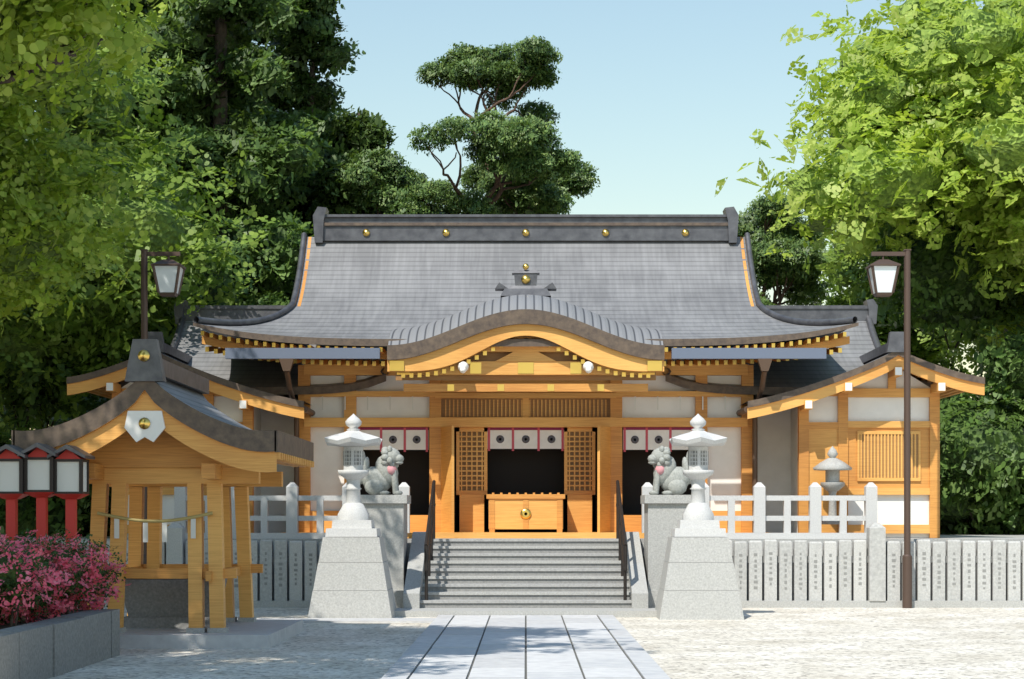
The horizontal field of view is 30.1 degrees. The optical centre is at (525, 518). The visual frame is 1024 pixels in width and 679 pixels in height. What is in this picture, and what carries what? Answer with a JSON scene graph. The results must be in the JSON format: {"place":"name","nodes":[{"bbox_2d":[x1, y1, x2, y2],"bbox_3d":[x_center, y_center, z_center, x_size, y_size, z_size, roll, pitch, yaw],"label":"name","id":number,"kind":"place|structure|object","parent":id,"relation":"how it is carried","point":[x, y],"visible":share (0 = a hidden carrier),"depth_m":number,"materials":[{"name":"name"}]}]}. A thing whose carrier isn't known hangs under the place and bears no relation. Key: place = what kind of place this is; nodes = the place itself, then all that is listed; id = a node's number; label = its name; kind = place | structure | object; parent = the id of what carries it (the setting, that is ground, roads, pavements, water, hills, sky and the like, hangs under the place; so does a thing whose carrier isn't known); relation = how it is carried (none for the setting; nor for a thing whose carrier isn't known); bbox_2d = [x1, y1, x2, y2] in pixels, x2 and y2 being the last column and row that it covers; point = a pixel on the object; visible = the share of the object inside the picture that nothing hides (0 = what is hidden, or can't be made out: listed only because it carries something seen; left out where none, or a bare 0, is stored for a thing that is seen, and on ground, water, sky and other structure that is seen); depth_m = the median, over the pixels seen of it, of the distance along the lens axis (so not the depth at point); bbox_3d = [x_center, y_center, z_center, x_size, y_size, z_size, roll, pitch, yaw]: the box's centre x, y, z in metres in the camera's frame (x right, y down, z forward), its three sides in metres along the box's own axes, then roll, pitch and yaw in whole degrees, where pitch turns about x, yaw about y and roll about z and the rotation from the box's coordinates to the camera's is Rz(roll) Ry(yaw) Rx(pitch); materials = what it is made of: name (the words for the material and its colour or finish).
{"place":"outdoors","nodes":[
{"label":"outdoors","id":0,"kind":"place"},
{"bbox_2d":[237,615,670,678],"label":"approach path","id":1,"kind":"structure","parent":0,"point":[526,647],"depth_m":22.05,"materials":[{"name":"stone"}]},
{"bbox_2d":[10,0,984,439],"label":"sky","id":2,"kind":"structure","parent":0,"point":[665,98],"materials":[{"name":"blue"}]},
{"bbox_2d":[201,331,849,531],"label":"roof eaves","id":3,"kind":"object","parent":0,"point":[763,356],"visible":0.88,"depth_m":34.10,"materials":[{"name":"brown wood"}]},
{"bbox_2d":[486,493,564,531],"bbox_3d":[0.000,-0.113,35.150,1.440,0.730,0.660,0,0,0],"label":"offering box","id":4,"kind":"object","parent":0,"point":[525,511],"visible":0.97,"depth_m":34.85,"materials":[{"name":"orange wood"}]},
{"bbox_2d":[283,362,768,537],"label":"hall walls","id":5,"kind":"structure","parent":0,"point":[467,452],"depth_m":35.59,"materials":[{"name":"orange wood"}]},
{"bbox_2d":[49,608,1023,678],"bbox_3d":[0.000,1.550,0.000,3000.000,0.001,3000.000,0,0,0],"label":"ground","id":6,"kind":"structure","parent":0,"point":[871,643],"depth_m":22.54,"materials":[{"name":"grey gravel"}]},
{"bbox_2d":[0,444,28,540],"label":"red lantern","id":7,"kind":"object","parent":6,"relation":"on","point":[11,477],"visible":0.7,"depth_m":22.05,"materials":[{"name":"wood"}]},
{"bbox_2d":[0,0,73,43],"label":"tree","id":8,"kind":"object","parent":6,"relation":"on","point":[16,8],"visible":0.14,"depth_m":17.93,"materials":[{"name":"green plant"}]},
{"bbox_2d":[17,443,60,546],"bbox_3d":[-5.660,0.335,22.250,0.440,2.430,0.520,0,0,0],"label":"red lantern","id":9,"kind":"object","parent":6,"relation":"on","point":[38,474],"visible":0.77,"depth_m":22.10,"materials":[{"name":"wood"}]},
{"bbox_2d":[0,4,99,282],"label":"tree","id":10,"kind":"object","parent":6,"relation":"on","point":[31,248],"visible":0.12,"depth_m":27.61,"materials":[{"name":"green plant"}]},
{"bbox_2d":[0,609,119,678],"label":"planter kerb","id":11,"kind":"structure","parent":6,"relation":"on","point":[54,646],"depth_m":18.93,"materials":[{"name":"stone"}]},
{"bbox_2d":[0,549,101,608],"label":"azaleas","id":12,"kind":"object","parent":11,"relation":"on","point":[14,571],"visible":0.24,"depth_m":18.78,"materials":[{"name":"pink plant"}]},
{"bbox_2d":[0,527,129,626],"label":"azaleas","id":13,"kind":"object","parent":11,"relation":"on","point":[58,579],"depth_m":20.08,"materials":[{"name":"pink plant"}]},
{"bbox_2d":[47,445,94,549],"bbox_3d":[-5.330,0.345,22.300,0.440,2.410,0.520,0,0,0],"label":"red lantern","id":14,"kind":"object","parent":6,"relation":"on","point":[71,474],"visible":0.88,"depth_m":22.15,"materials":[{"name":"wood"}]},
{"bbox_2d":[0,0,174,336],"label":"tree","id":15,"kind":"object","parent":6,"relation":"on","point":[21,120],"visible":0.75,"depth_m":27.35,"materials":[{"name":"green plant"}]},
{"bbox_2d":[0,0,177,105],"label":"tree","id":16,"kind":"object","parent":6,"relation":"on","point":[57,25],"depth_m":18.01,"materials":[{"name":"green plant"}]},
{"bbox_2d":[0,52,192,368],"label":"tree","id":17,"kind":"object","parent":6,"relation":"on","point":[164,228],"visible":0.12,"depth_m":38.63,"materials":[{"name":"green plant"}]},
{"bbox_2d":[0,0,246,428],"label":"tree","id":18,"kind":"object","parent":6,"relation":"on","point":[144,14],"depth_m":49.49,"materials":[{"name":"green plant"}]},
{"bbox_2d":[0,190,261,536],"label":"understorey","id":19,"kind":"object","parent":6,"relation":"on","point":[83,509],"depth_m":39.50,"materials":[{"name":"green plant"}]},
{"bbox_2d":[0,0,279,435],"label":"tree","id":20,"kind":"object","parent":6,"relation":"on","point":[114,345],"visible":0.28,"depth_m":38.86,"materials":[{"name":"green plant"}]},
{"bbox_2d":[0,0,283,431],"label":"tree","id":21,"kind":"object","parent":6,"relation":"on","point":[148,6],"depth_m":49.31,"materials":[{"name":"green plant"}]},
{"bbox_2d":[11,339,313,648],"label":"water pavilion","id":22,"kind":"structure","parent":6,"relation":"on","point":[157,425],"depth_m":23.20,"materials":[{"name":"wood"}]},
{"bbox_2d":[124,578,227,628],"bbox_3d":[-4.520,1.021,24.450,1.250,0.742,0.800,0,0,0],"label":"water basin","id":23,"kind":"object","parent":22,"relation":"on","point":[156,603],"visible":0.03,"depth_m":24.08,"materials":[{"name":"stone"}]},
{"bbox_2d":[140,249,185,563],"bbox_3d":[-6.322,-1.560,33.000,0.765,6.220,0.520,0,0,0],"label":"lamp post","id":24,"kind":"object","parent":6,"relation":"on","point":[168,273],"visible":0.62,"depth_m":32.94,"materials":[{"name":"brown metal"}]},
{"bbox_2d":[85,0,331,406],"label":"tree","id":25,"kind":"object","parent":6,"relation":"on","point":[242,86],"depth_m":46.10,"materials":[{"name":"green plant"}]},
{"bbox_2d":[18,523,408,607],"bbox_3d":[-8.764,0.810,33.230,13.487,1.480,0.300,0,0,0],"label":"stone fence","id":26,"kind":"object","parent":6,"relation":"on","point":[173,549],"visible":0.23,"depth_m":33.16,"materials":[{"name":"stone"}]},
{"bbox_2d":[228,25,280,113],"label":"cedar","id":27,"kind":"object","parent":6,"relation":"on","point":[266,47],"depth_m":57.48,"materials":[{"name":"green plant"}]},
{"bbox_2d":[228,22,300,223],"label":"cedar","id":28,"kind":"object","parent":6,"relation":"on","point":[262,38],"depth_m":57.71,"materials":[{"name":"green plant"}]},
{"bbox_2d":[258,0,365,302],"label":"cedar","id":29,"kind":"object","parent":6,"relation":"on","point":[328,22],"depth_m":51.64,"materials":[{"name":"green plant"}]},
{"bbox_2d":[291,101,398,290],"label":"tree","id":30,"kind":"object","parent":6,"relation":"on","point":[346,202],"depth_m":48.57,"materials":[{"name":"green plant"}]},
{"bbox_2d":[322,116,380,213],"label":"tree","id":31,"kind":"object","parent":6,"relation":"on","point":[340,184],"visible":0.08,"depth_m":48.63,"materials":[{"name":"green plant"}]},
{"bbox_2d":[308,413,395,617],"bbox_3d":[-2.700,-0.050,29.800,1.300,3.200,1.300,0,0,0],"label":"stone lantern","id":32,"kind":"object","parent":6,"relation":"on","point":[352,578],"visible":1,"depth_m":29.33,"materials":[{"name":"stone"}]},
{"bbox_2d":[360,446,410,607],"bbox_3d":[-2.450,0.155,32.400,1.000,2.790,1.240,0,0,0],"label":"guardian lion statue","id":33,"kind":"object","parent":6,"relation":"on","point":[387,512],"visible":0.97,"depth_m":31.88,"materials":[{"name":"stone"}]},
{"bbox_2d":[336,35,600,213],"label":"pine","id":34,"kind":"object","parent":6,"relation":"on","point":[538,156],"depth_m":48.06,"materials":[{"name":"green plant"}]},
{"bbox_2d":[0,534,1023,599],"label":"stone platform","id":35,"kind":"structure","parent":6,"relation":"on","point":[973,537],"depth_m":33.55,"materials":[{"name":"stone"}]},
{"bbox_2d":[66,332,314,537],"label":"wing","id":36,"kind":"structure","parent":35,"relation":"on","point":[241,404],"depth_m":34.32,"materials":[{"name":"brown wood"}]},
{"bbox_2d":[119,299,388,532],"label":"building","id":37,"kind":"structure","parent":35,"relation":"on","point":[265,376],"depth_m":36.74,"materials":[{"name":"grey tile"}]},
{"bbox_2d":[174,482,409,538],"bbox_3d":[-4.160,-0.146,33.900,4.180,1.004,0.200,0,0,0],"label":"terrace balustrade","id":38,"kind":"object","parent":35,"relation":"on","point":[292,498],"visible":0.44,"depth_m":33.80,"materials":[{"name":"white stone"}]},
{"bbox_2d":[193,207,858,371],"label":"hall roof","id":39,"kind":"structure","parent":35,"relation":"on","point":[419,293],"depth_m":37.50,"materials":[{"name":"grey tile"}]},
{"bbox_2d":[396,263,655,391],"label":"hall gable ornaments","id":40,"kind":"object","parent":39,"relation":"attached to","point":[525,363],"visible":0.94,"depth_m":34.23},
{"bbox_2d":[642,482,876,538],"bbox_3d":[4.160,-0.146,33.900,4.180,1.004,0.200,0,0,0],"label":"terrace balustrade","id":41,"kind":"object","parent":35,"relation":"on","point":[759,498],"visible":0.73,"depth_m":33.80,"materials":[{"name":"white stone"}]},
{"bbox_2d":[663,299,932,532],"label":"building","id":42,"kind":"structure","parent":35,"relation":"on","point":[774,454],"depth_m":36.60,"materials":[{"name":"grey tile"}]},
{"bbox_2d":[813,446,851,523],"bbox_3d":[5.550,-0.608,34.400,0.720,1.420,0.624,0,0,0],"label":"stone lantern","id":43,"kind":"object","parent":35,"relation":"on","point":[832,466],"visible":0.85,"depth_m":34.30,"materials":[{"name":"stone"}]},
{"bbox_2d":[736,332,984,537],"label":"wing","id":44,"kind":"structure","parent":35,"relation":"on","point":[854,418],"depth_m":34.87,"materials":[{"name":"orange wood"}]},
{"bbox_2d":[394,532,656,616],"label":"stone stairs","id":45,"kind":"structure","parent":6,"relation":"on","point":[525,576],"depth_m":31.80,"materials":[{"name":"stone"}]},
{"bbox_2d":[424,480,626,599],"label":"stair handrails","id":46,"kind":"object","parent":45,"relation":"on","point":[430,537],"visible":1,"depth_m":31.80,"materials":[{"name":"brown metal"}]},
{"bbox_2d":[641,446,690,607],"bbox_3d":[2.450,0.155,32.400,1.000,2.790,1.240,0,0,0],"label":"guardian lion statue","id":47,"kind":"object","parent":6,"relation":"on","point":[664,511],"visible":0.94,"depth_m":31.88,"materials":[{"name":"stone"}]},
{"bbox_2d":[655,414,743,619],"bbox_3d":[2.700,-0.050,29.800,1.300,3.200,1.300,0,0,0],"label":"stone lantern","id":48,"kind":"object","parent":6,"relation":"on","point":[698,580],"visible":1,"depth_m":29.32,"materials":[{"name":"stone"}]},
{"bbox_2d":[737,193,832,304],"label":"tree","id":49,"kind":"object","parent":6,"relation":"on","point":[805,288],"depth_m":49.98,"materials":[{"name":"green plant"}]},
{"bbox_2d":[643,523,1023,607],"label":"stone fence","id":50,"kind":"object","parent":6,"relation":"on","point":[875,559],"visible":0.83,"depth_m":33.16,"materials":[{"name":"stone"}]},
{"bbox_2d":[812,233,948,355],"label":"tree","id":51,"kind":"object","parent":6,"relation":"on","point":[845,279],"depth_m":57.68,"materials":[{"name":"green plant"}]},
{"bbox_2d":[865,249,911,607],"bbox_3d":[6.322,-1.560,33.000,0.765,6.220,0.520,0,0,0],"label":"lamp post","id":52,"kind":"object","parent":6,"relation":"on","point":[882,273],"visible":1,"depth_m":32.95,"materials":[{"name":"brown metal"}]},
{"bbox_2d":[802,215,979,368],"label":"tree","id":53,"kind":"object","parent":6,"relation":"on","point":[848,296],"depth_m":57.82,"materials":[{"name":"green plant"}]},
{"bbox_2d":[783,0,1023,258],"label":"tree","id":54,"kind":"object","parent":6,"relation":"on","point":[999,42],"visible":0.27,"depth_m":40.95,"materials":[{"name":"green plant"}]},
{"bbox_2d":[715,0,1023,346],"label":"tree","id":55,"kind":"object","parent":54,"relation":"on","point":[972,188],"visible":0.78,"depth_m":41.29,"materials":[{"name":"green plant"}]},
{"bbox_2d":[897,226,1023,534],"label":"understorey","id":56,"kind":"object","parent":6,"relation":"on","point":[972,435],"visible":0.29,"depth_m":42.27,"materials":[{"name":"green plant"}]},
{"bbox_2d":[845,196,1023,534],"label":"tree","id":57,"kind":"object","parent":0,"point":[997,399],"depth_m":42.33,"materials":[{"name":"green plant"}]},
{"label":"tree","id":58,"kind":"object","parent":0,"visible":0},
{"bbox_2d":[858,0,1020,376],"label":"tree","id":59,"kind":"object","parent":58,"relation":"attached to","point":[971,351],"visible":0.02,"depth_m":54.28,"materials":[{"name":"green plant"}]}
]}

